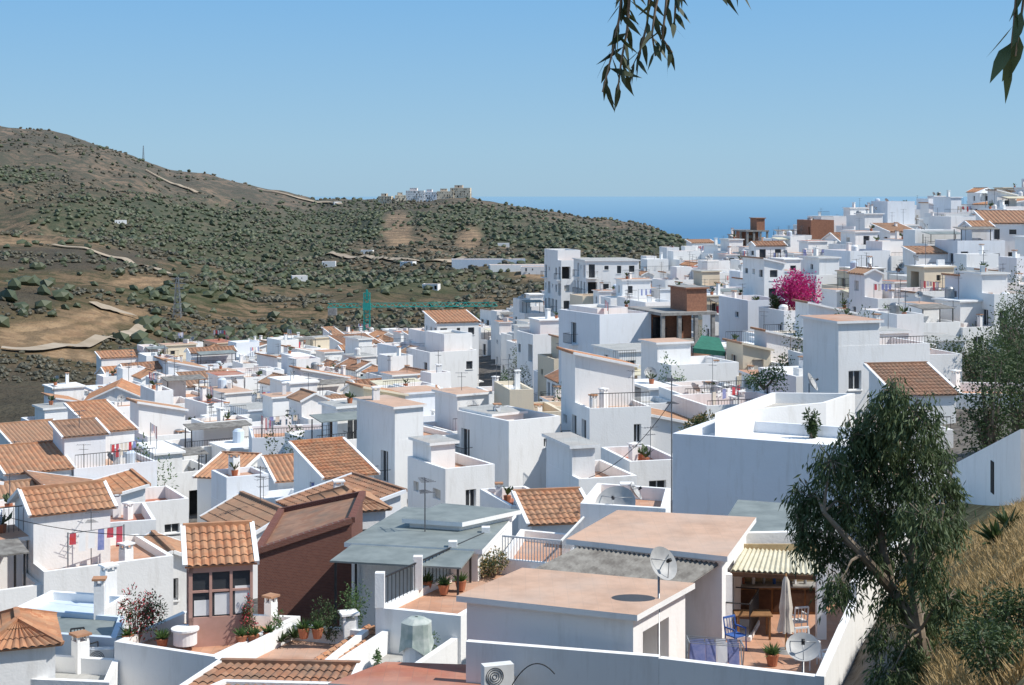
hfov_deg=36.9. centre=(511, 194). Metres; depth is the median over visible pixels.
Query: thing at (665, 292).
white house
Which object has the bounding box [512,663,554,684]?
overhead cable
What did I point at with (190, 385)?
tile roofed house
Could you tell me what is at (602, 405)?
house
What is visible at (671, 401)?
tv antenna
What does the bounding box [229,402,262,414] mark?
white house
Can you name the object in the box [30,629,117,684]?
white house
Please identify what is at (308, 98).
sky
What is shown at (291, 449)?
garden tree
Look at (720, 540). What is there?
foreground house
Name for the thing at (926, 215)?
white house
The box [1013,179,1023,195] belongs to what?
white house
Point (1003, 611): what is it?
leafy shrub
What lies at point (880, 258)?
white house
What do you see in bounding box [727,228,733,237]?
white house
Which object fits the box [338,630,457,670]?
white house
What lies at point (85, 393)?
tile roofed house
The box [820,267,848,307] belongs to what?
white house
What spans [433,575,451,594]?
potted plant
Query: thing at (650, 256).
white house
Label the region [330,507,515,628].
flat roofed house
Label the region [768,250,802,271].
white house
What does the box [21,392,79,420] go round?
tile roofed house
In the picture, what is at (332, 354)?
white house
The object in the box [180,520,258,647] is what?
glazed conservatory
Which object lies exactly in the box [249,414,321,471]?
white house
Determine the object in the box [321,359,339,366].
tile roofed house
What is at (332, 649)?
tiled wall coping
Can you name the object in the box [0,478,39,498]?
tile roofed house
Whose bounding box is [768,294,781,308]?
bush
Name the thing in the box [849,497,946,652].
boundary wall
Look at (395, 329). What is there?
white house
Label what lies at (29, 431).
tile roofed house
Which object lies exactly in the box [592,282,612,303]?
white house
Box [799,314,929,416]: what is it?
white house
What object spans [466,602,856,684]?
parapet wall
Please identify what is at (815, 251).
white house
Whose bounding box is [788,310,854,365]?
white house
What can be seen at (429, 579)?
potted plant
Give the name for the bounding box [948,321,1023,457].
leafy shrub
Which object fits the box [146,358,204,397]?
white house
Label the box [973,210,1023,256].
tile roofed house
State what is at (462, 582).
potted plant
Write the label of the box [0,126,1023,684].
ground
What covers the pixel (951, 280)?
tile roofed house
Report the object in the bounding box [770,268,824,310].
bougainvillea
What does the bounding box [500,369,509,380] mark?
garden tree
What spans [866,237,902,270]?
white house
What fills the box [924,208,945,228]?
white house
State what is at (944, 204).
white house
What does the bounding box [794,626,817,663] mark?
patio chair
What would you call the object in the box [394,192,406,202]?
hilltop apartment block
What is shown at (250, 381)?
white house
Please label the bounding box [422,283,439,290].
farmhouse
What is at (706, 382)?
white house
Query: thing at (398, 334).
white house
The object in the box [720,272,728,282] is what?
white house
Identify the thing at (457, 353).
white house
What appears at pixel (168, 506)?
white house
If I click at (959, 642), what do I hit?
leafy shrub
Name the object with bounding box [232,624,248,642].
potted plant
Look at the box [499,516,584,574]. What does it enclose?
terrace house
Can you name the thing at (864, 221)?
white house
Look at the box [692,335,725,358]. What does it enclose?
green awning
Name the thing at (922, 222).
white house
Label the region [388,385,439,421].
white house
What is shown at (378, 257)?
dirt track
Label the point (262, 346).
tile roofed house
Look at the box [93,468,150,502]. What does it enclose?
tile roofed house
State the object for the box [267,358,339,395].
white house
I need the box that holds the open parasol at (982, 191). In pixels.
[975,188,987,207]
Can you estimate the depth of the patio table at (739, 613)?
46.18 m
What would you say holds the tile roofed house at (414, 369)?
on the ground at (86, 320)
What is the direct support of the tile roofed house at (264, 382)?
on the ground at (86, 320)
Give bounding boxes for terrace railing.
[375,526,489,607]
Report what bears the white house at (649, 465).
on the ground at (86, 320)
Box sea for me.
[310,197,966,243]
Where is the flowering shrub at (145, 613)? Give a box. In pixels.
[116,582,163,641]
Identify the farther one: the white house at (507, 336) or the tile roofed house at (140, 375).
the white house at (507, 336)
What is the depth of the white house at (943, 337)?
125.26 m
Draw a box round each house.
[0,418,54,444]
[0,440,76,480]
[0,473,18,524]
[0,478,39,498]
[0,505,41,610]
[0,607,64,684]
[7,479,172,630]
[18,562,127,628]
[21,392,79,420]
[23,470,92,484]
[30,576,124,654]
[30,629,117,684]
[32,385,67,419]
[42,372,91,400]
[48,410,156,486]
[63,399,145,455]
[84,378,139,401]
[84,384,107,391]
[84,389,91,398]
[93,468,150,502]
[94,345,138,379]
[94,366,116,373]
[97,369,116,384]
[109,363,143,384]
[110,394,129,418]
[110,491,155,536]
[114,361,161,372]
[117,351,145,380]
[126,397,190,441]
[131,364,164,384]
[134,422,208,514]
[137,344,169,354]
[138,345,163,361]
[140,371,184,407]
[142,530,186,614]
[145,485,188,539]
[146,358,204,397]
[153,345,179,360]
[154,355,207,374]
[158,332,197,360]
[165,392,251,462]
[175,369,227,390]
[184,345,237,369]
[185,378,230,429]
[189,335,202,346]
[192,451,261,521]
[193,365,212,389]
[195,371,245,391]
[199,466,281,598]
[200,402,243,416]
[202,330,229,346]
[202,428,248,464]
[204,377,253,403]
[207,403,227,416]
[211,452,293,507]
[213,363,236,370]
[215,608,368,660]
[228,340,266,359]
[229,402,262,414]
[232,354,256,367]
[232,364,271,373]
[242,382,292,425]
[244,367,265,394]
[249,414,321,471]
[252,372,288,402]
[254,352,280,368]
[257,490,365,626]
[259,342,266,352]
[259,367,283,375]
[260,453,293,490]
[263,436,380,505]
[267,329,320,356]
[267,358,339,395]
[274,410,299,424]
[275,472,406,517]
[279,332,315,346]
[279,345,314,374]
[281,345,324,366]
[285,390,356,453]
[286,373,330,424]
[287,356,340,374]
[289,365,350,393]
[304,326,331,348]
[306,362,322,370]
[307,484,392,530]
[314,349,343,361]
[318,379,348,400]
[321,325,343,334]
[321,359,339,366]
[327,325,381,348]
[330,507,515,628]
[332,365,360,380]
[333,343,373,360]
[334,357,377,376]
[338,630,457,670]
[340,378,381,393]
[341,326,363,333]
[341,346,377,363]
[344,327,376,354]
[345,381,408,398]
[353,386,457,507]
[357,365,377,378]
[358,323,368,333]
[363,323,373,332]
[366,342,412,378]
[369,329,392,337]
[370,347,421,385]
[374,334,392,342]
[377,342,424,364]
[378,379,414,387]
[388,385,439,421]
[389,319,404,333]
[392,321,408,341]
[393,378,434,386]
[396,345,418,353]
[397,366,426,379]
[401,331,407,341]
[402,503,520,551]
[406,330,476,387]
[408,328,424,344]
[408,434,494,507]
[420,350,450,387]
[422,309,483,386]
[423,372,491,433]
[455,403,560,487]
[456,568,694,658]
[477,364,500,403]
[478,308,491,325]
[479,322,490,355]
[480,482,529,539]
[491,310,512,358]
[494,314,512,365]
[494,358,560,415]
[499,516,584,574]
[501,319,529,380]
[506,340,516,380]
[511,487,585,533]
[512,294,544,331]
[512,324,529,339]
[517,308,558,388]
[524,287,543,311]
[533,370,537,401]
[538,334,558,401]
[539,385,560,401]
[540,248,588,317]
[540,369,558,401]
[542,432,636,495]
[547,401,560,409]
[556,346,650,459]
[559,300,656,385]
[566,510,759,658]
[570,293,615,304]
[572,257,640,293]
[580,482,670,530]
[591,343,640,378]
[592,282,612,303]
[601,270,654,305]
[601,426,670,487]
[607,284,651,294]
[615,350,640,378]
[617,280,637,306]
[624,290,637,306]
[626,285,669,306]
[635,367,670,396]
[638,338,738,384]
[639,270,654,280]
[639,396,670,410]
[640,248,669,277]
[641,255,656,257]
[651,278,679,299]
[651,408,693,454]
[652,266,693,287]
[658,271,669,277]
[659,242,678,258]
[659,383,735,400]
[665,358,752,392]
[667,250,705,265]
[672,384,765,420]
[672,419,866,542]
[675,281,698,285]
[679,254,697,265]
[681,246,695,249]
[685,239,713,250]
[688,254,706,267]
[691,279,722,337]
[691,353,708,355]
[692,255,735,278]
[692,262,728,286]
[701,238,719,259]
[702,313,718,337]
[707,283,741,294]
[707,331,753,358]
[713,234,744,259]
[715,392,854,435]
[717,247,739,259]
[719,283,786,341]
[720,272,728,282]
[722,338,774,385]
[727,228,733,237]
[728,500,832,530]
[729,262,742,286]
[730,250,748,269]
[731,277,742,286]
[734,249,747,258]
[737,246,748,255]
[738,369,757,390]
[740,256,791,298]
[742,311,794,341]
[746,241,792,258]
[748,331,793,341]
[750,327,802,366]
[758,356,802,393]
[759,301,794,330]
[763,229,793,240]
[768,249,794,273]
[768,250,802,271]
[771,231,804,251]
[775,229,811,239]
[788,248,812,257]
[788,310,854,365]
[791,299,859,337]
[793,216,845,231]
[793,256,841,301]
[797,216,833,238]
[797,240,828,255]
[797,246,821,271]
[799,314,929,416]
[801,249,823,255]
[806,239,839,248]
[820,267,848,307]
[821,232,840,242]
[822,259,871,288]
[824,243,889,279]
[829,225,879,248]
[836,209,869,231]
[839,253,885,279]
[839,299,848,308]
[842,198,869,215]
[846,266,903,315]
[854,205,884,230]
[855,395,952,451]
[859,438,949,532]
[860,308,915,317]
[863,361,965,424]
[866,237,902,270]
[870,212,912,239]
[871,198,914,223]
[871,305,961,381]
[875,287,936,347]
[882,270,906,287]
[882,280,944,296]
[883,230,902,240]
[886,262,903,279]
[889,263,954,279]
[900,209,918,228]
[900,291,959,336]
[901,223,960,270]
[901,290,941,302]
[902,237,953,273]
[904,241,956,287]
[915,199,932,217]
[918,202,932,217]
[918,212,933,228]
[924,206,974,217]
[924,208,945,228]
[924,332,967,362]
[927,192,945,198]
[929,216,975,238]
[931,190,973,212]
[931,273,996,355]
[935,220,1004,263]
[941,273,959,296]
[950,369,1023,408]
[954,244,998,273]
[957,250,1023,351]
[966,187,989,209]
[972,199,1023,209]
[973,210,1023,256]
[977,190,1019,209]
[985,189,1023,209]
[993,183,1016,192]
[999,250,1023,282]
[1007,273,1023,291]
[1012,190,1023,195]
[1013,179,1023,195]
[1013,236,1023,255]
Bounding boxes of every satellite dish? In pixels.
[595,486,635,504]
[650,546,676,653]
[786,632,819,672]
[808,373,818,392]
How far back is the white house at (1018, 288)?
141.53 m
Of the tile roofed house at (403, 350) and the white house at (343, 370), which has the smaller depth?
the white house at (343, 370)
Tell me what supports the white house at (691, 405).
on the ground at (86, 320)
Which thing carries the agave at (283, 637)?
on the white house at (268, 646)
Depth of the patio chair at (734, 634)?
45.04 m
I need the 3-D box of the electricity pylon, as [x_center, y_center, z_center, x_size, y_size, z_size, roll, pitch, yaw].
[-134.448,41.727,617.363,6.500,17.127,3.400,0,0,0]
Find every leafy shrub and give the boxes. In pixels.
[141,591,168,624]
[269,608,283,630]
[309,595,342,643]
[336,579,371,627]
[371,648,381,665]
[431,630,439,650]
[743,366,788,391]
[802,406,822,437]
[925,334,972,369]
[938,630,966,656]
[942,614,1012,672]
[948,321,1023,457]
[948,328,1017,381]
[952,611,1023,684]
[958,580,1023,636]
[968,324,1023,382]
[988,301,1023,357]
[990,345,1023,435]
[992,295,1023,372]
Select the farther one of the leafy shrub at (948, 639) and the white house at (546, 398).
the white house at (546, 398)
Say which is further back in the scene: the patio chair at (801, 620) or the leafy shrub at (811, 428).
the leafy shrub at (811, 428)
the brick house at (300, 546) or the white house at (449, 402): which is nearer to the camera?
the brick house at (300, 546)
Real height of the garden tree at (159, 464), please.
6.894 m
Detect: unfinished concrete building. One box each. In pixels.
[628,285,716,346]
[732,217,768,245]
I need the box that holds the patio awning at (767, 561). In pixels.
[729,547,817,579]
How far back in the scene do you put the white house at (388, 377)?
145.76 m
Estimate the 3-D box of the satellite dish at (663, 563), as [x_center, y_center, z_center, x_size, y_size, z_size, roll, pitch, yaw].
[4.149,11.567,41.838,0.940,3.865,0.510,0,0,-40]
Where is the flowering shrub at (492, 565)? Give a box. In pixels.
[478,545,511,577]
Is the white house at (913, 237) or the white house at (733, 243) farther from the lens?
the white house at (733, 243)
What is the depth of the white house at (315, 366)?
170.29 m
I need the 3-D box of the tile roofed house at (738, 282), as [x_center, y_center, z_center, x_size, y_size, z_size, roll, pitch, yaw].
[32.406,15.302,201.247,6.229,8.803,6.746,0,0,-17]
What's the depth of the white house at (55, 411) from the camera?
135.97 m
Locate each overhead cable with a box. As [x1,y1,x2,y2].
[0,515,255,535]
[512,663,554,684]
[589,402,670,477]
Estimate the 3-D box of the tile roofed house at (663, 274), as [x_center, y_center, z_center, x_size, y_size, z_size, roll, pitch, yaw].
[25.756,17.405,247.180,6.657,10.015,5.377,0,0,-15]
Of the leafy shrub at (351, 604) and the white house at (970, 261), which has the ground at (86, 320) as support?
the white house at (970, 261)
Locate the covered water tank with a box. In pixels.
[399,615,433,662]
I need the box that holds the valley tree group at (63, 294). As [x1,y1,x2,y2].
[0,240,542,349]
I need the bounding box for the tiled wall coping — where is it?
[315,624,374,659]
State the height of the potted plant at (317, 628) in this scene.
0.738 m
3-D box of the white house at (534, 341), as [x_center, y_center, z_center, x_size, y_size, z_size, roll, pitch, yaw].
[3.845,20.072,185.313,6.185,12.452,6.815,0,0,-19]
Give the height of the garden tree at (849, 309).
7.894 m
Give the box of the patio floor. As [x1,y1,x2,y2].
[705,605,842,673]
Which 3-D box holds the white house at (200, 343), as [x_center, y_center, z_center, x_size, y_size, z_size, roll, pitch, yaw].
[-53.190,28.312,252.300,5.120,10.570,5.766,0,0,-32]
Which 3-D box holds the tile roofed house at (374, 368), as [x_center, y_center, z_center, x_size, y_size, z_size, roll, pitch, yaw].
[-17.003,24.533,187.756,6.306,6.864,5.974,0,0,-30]
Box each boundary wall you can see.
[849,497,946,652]
[952,429,1023,505]
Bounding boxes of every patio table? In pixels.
[171,624,198,646]
[733,609,772,639]
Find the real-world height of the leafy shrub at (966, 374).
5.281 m
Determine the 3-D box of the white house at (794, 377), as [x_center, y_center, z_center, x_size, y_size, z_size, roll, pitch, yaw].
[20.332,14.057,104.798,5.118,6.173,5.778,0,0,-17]
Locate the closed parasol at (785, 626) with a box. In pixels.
[777,573,793,654]
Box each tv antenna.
[419,477,435,531]
[666,375,679,511]
[732,386,744,404]
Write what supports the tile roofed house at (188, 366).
on the ground at (86, 320)
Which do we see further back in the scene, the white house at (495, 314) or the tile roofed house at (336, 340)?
the white house at (495, 314)
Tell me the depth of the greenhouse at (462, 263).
1004.10 m
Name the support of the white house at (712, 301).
on the ground at (86, 320)
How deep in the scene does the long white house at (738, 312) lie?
160.84 m
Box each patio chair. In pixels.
[70,627,84,639]
[723,614,746,650]
[787,606,808,633]
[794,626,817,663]
[809,640,827,670]
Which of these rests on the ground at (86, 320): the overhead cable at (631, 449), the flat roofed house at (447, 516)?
the flat roofed house at (447, 516)
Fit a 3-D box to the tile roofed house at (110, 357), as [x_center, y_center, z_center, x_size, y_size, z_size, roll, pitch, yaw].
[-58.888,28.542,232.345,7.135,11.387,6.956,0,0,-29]
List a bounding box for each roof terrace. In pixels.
[114,592,299,684]
[211,679,329,684]
[328,662,480,684]
[375,558,503,663]
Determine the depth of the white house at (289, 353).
190.53 m
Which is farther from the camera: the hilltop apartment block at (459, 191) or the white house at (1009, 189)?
the hilltop apartment block at (459, 191)
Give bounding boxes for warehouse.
[520,266,543,274]
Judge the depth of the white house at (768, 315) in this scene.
147.35 m
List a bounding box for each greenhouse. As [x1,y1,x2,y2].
[452,258,524,268]
[489,264,543,271]
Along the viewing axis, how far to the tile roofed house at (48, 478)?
99.87 m
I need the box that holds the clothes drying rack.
[686,635,744,664]
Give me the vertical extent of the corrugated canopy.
2.872 m
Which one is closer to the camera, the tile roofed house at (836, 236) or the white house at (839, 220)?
the tile roofed house at (836, 236)
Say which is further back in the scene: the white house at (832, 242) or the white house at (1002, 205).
the white house at (832, 242)
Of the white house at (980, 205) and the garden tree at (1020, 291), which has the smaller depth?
the garden tree at (1020, 291)
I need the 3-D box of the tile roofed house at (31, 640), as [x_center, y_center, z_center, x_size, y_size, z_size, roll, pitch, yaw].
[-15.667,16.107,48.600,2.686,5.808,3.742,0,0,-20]
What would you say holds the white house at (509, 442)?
on the ground at (86, 320)
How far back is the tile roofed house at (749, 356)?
124.20 m
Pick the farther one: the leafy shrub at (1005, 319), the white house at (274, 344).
the white house at (274, 344)
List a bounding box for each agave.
[276,631,291,641]
[287,624,299,638]
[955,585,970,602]
[971,515,1017,544]
[992,505,1023,527]
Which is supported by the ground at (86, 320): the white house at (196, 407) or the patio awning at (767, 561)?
the white house at (196, 407)
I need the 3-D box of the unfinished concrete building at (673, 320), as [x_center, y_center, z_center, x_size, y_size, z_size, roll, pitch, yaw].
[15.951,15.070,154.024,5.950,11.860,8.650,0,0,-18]
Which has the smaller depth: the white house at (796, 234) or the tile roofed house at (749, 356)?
the tile roofed house at (749, 356)
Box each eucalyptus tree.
[596,0,1023,111]
[774,371,975,684]
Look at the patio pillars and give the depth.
46.06 m
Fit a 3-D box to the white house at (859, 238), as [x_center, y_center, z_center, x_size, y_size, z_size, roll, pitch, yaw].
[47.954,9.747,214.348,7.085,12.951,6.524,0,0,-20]
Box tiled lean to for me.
[180,658,362,684]
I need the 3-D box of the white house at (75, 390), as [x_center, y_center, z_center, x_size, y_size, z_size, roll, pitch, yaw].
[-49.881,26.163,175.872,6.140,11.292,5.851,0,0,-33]
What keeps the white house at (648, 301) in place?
on the ground at (86, 320)
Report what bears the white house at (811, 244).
on the ground at (86, 320)
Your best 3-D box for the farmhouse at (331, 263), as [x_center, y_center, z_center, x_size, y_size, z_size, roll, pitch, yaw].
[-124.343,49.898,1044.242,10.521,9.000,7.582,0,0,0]
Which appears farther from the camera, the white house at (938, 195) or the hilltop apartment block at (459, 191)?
the hilltop apartment block at (459, 191)
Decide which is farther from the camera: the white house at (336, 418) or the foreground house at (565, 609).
the white house at (336, 418)
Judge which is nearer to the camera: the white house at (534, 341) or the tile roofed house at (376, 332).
the white house at (534, 341)
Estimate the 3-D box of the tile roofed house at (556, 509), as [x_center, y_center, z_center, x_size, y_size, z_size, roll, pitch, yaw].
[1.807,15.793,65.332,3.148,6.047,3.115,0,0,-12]
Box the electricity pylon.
[169,277,185,317]
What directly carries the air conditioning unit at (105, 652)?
on the white house at (102, 626)
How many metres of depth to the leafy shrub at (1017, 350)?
103.73 m
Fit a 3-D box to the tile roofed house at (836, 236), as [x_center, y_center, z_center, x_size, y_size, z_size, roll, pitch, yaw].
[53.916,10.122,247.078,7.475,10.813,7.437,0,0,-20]
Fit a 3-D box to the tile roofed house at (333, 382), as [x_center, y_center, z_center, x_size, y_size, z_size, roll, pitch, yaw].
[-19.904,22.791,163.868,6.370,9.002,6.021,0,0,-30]
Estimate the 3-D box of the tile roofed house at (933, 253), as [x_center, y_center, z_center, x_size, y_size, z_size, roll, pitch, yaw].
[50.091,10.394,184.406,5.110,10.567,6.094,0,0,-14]
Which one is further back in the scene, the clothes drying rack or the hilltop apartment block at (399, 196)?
the hilltop apartment block at (399, 196)
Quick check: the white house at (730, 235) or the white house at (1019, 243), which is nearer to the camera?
the white house at (1019, 243)
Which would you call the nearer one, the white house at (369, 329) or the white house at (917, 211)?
the white house at (917, 211)
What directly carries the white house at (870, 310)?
on the ground at (86, 320)
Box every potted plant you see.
[118,625,134,637]
[154,628,171,646]
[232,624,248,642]
[246,625,263,641]
[258,621,274,635]
[293,617,312,638]
[308,617,325,638]
[423,571,434,587]
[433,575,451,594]
[451,571,467,590]
[761,641,781,666]
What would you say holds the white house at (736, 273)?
on the ground at (86, 320)
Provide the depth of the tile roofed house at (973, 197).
288.09 m
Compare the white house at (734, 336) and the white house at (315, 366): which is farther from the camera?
the white house at (315, 366)
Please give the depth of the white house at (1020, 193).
298.72 m
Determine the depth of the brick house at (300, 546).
55.69 m
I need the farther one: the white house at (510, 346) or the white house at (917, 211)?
the white house at (917, 211)
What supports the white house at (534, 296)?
on the ground at (86, 320)
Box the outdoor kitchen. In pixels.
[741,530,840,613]
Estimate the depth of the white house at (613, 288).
236.85 m
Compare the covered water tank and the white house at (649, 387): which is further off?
the white house at (649, 387)
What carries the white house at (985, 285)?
on the ground at (86, 320)
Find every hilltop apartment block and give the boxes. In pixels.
[377,193,393,203]
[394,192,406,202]
[406,188,424,201]
[424,189,436,201]
[437,189,452,198]
[450,185,470,197]
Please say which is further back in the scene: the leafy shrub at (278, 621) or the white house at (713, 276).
the white house at (713, 276)
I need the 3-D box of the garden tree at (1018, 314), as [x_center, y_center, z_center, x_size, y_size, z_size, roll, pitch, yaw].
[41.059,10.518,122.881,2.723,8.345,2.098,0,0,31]
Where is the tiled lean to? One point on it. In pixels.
(276, 669)
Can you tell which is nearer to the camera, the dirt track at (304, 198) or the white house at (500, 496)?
the white house at (500, 496)
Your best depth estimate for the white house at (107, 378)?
197.77 m
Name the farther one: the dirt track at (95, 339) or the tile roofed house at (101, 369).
the dirt track at (95, 339)
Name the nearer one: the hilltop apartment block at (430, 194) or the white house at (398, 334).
the white house at (398, 334)
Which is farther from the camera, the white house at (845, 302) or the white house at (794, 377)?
the white house at (845, 302)
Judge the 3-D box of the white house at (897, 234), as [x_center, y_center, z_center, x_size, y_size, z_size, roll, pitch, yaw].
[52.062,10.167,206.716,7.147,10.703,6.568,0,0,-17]
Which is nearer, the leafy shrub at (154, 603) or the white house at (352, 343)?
the leafy shrub at (154, 603)
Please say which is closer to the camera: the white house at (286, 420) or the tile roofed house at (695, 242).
the white house at (286, 420)
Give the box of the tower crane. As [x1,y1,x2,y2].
[327,290,495,330]
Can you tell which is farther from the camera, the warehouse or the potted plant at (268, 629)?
the warehouse
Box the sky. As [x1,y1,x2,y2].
[0,0,1023,196]
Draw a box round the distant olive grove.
[0,132,687,341]
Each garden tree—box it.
[135,432,178,488]
[265,410,304,454]
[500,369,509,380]
[504,361,531,387]
[510,342,516,379]
[551,382,560,400]
[658,352,686,382]
[771,311,802,366]
[834,293,873,317]
[995,293,1022,352]
[1005,259,1023,335]
[1010,288,1023,352]
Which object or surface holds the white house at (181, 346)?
on the ground at (86, 320)
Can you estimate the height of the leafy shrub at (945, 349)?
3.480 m
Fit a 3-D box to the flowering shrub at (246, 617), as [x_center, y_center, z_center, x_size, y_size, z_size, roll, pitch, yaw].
[-8.565,13.726,49.924,0.636,1.556,0.743,0,0,0]
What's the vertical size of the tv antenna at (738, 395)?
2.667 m
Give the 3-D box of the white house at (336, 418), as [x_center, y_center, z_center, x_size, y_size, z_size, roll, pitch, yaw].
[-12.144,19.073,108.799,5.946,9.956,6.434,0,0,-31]
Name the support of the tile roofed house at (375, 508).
on the ground at (86, 320)
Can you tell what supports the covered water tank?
on the white house at (446, 652)
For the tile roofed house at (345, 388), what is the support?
on the ground at (86, 320)
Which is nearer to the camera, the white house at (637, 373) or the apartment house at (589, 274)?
the white house at (637, 373)
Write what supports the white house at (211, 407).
on the ground at (86, 320)
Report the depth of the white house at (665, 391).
111.03 m
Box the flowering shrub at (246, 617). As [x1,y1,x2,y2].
[239,592,257,637]
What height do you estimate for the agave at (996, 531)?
0.740 m
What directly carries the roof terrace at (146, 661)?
on the ground at (86, 320)
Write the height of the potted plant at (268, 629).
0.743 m
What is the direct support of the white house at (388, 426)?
on the ground at (86, 320)
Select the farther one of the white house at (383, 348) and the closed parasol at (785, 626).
the white house at (383, 348)
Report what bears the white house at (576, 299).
on the ground at (86, 320)
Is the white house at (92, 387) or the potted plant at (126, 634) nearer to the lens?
the potted plant at (126, 634)
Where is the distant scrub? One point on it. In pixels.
(47, 374)
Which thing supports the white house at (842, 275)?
on the ground at (86, 320)
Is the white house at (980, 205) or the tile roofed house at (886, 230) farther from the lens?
the white house at (980, 205)
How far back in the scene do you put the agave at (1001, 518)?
39.98 m
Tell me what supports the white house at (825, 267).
on the ground at (86, 320)
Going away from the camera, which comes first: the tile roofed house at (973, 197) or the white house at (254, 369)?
the white house at (254, 369)
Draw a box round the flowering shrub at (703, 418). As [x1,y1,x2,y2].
[678,410,714,430]
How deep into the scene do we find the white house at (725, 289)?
192.62 m
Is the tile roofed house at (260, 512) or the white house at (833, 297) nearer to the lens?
the tile roofed house at (260, 512)
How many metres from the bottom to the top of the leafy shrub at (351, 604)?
1.668 m
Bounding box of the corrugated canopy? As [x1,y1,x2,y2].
[535,546,717,582]
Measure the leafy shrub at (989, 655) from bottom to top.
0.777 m
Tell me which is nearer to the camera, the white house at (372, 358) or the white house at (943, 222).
the white house at (943, 222)
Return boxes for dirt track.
[1,324,146,349]
[53,244,172,273]
[89,301,140,317]
[146,169,197,191]
[258,188,342,203]
[323,251,511,261]
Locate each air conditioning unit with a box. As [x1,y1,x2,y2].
[90,646,113,657]
[481,661,514,684]
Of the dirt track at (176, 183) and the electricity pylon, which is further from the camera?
the dirt track at (176, 183)
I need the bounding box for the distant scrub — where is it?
[0,127,685,383]
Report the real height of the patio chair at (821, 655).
0.946 m
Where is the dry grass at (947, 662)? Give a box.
[889,497,1023,684]
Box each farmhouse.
[115,220,126,223]
[291,275,308,281]
[322,261,336,266]
[400,261,415,265]
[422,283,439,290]
[498,243,508,246]
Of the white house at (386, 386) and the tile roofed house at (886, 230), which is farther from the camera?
the tile roofed house at (886, 230)
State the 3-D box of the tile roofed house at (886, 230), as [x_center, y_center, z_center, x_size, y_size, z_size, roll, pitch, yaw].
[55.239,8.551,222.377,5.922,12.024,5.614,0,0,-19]
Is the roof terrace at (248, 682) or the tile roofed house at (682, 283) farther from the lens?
the tile roofed house at (682, 283)
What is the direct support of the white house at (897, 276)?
on the ground at (86, 320)
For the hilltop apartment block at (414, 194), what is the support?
on the ground at (86, 320)
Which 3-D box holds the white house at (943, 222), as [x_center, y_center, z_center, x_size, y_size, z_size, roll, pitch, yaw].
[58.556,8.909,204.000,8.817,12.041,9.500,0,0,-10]
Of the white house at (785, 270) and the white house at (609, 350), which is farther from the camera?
the white house at (785, 270)
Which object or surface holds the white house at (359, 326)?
on the ground at (86, 320)
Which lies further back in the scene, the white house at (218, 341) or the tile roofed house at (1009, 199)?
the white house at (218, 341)
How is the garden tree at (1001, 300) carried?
on the ground at (86, 320)
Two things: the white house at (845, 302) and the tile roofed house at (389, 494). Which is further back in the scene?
the white house at (845, 302)
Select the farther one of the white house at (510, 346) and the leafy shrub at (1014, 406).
the white house at (510, 346)
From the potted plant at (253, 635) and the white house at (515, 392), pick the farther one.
the white house at (515, 392)
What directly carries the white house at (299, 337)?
on the ground at (86, 320)
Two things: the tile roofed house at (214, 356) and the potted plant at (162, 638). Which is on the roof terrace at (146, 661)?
the potted plant at (162, 638)
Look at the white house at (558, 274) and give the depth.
256.62 m
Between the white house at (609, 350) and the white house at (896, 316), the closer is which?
the white house at (896, 316)
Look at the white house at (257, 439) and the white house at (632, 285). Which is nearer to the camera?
the white house at (257, 439)
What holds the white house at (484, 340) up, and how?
on the ground at (86, 320)
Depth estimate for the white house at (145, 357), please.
219.13 m
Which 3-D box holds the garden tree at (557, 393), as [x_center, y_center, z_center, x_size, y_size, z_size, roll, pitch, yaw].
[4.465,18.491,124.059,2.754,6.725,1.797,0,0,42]
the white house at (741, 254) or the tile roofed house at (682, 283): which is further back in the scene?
the white house at (741, 254)
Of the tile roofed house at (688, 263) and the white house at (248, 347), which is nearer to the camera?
the white house at (248, 347)
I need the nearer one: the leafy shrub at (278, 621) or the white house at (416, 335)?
the leafy shrub at (278, 621)
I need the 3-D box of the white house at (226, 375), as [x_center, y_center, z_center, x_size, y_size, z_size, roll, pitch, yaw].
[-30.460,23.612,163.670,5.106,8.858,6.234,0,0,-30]
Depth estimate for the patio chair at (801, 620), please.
46.28 m
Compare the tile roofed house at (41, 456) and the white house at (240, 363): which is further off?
the white house at (240, 363)
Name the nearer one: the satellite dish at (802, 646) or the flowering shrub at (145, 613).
the satellite dish at (802, 646)
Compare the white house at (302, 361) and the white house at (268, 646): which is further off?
the white house at (302, 361)
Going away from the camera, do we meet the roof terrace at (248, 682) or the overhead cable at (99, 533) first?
the roof terrace at (248, 682)
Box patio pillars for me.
[726,572,826,639]
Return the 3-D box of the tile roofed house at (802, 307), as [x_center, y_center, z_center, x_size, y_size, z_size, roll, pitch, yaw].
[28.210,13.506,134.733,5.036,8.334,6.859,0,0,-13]
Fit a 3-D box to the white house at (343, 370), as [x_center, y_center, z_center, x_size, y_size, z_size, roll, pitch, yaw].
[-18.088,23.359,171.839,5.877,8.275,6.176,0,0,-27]
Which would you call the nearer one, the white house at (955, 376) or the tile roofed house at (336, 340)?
the white house at (955, 376)
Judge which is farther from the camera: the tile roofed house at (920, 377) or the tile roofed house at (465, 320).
the tile roofed house at (465, 320)
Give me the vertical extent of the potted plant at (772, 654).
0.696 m
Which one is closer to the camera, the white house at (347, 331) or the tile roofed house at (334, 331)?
the tile roofed house at (334, 331)
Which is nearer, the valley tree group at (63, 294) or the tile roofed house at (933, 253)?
the tile roofed house at (933, 253)
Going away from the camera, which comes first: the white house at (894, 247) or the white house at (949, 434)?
the white house at (949, 434)

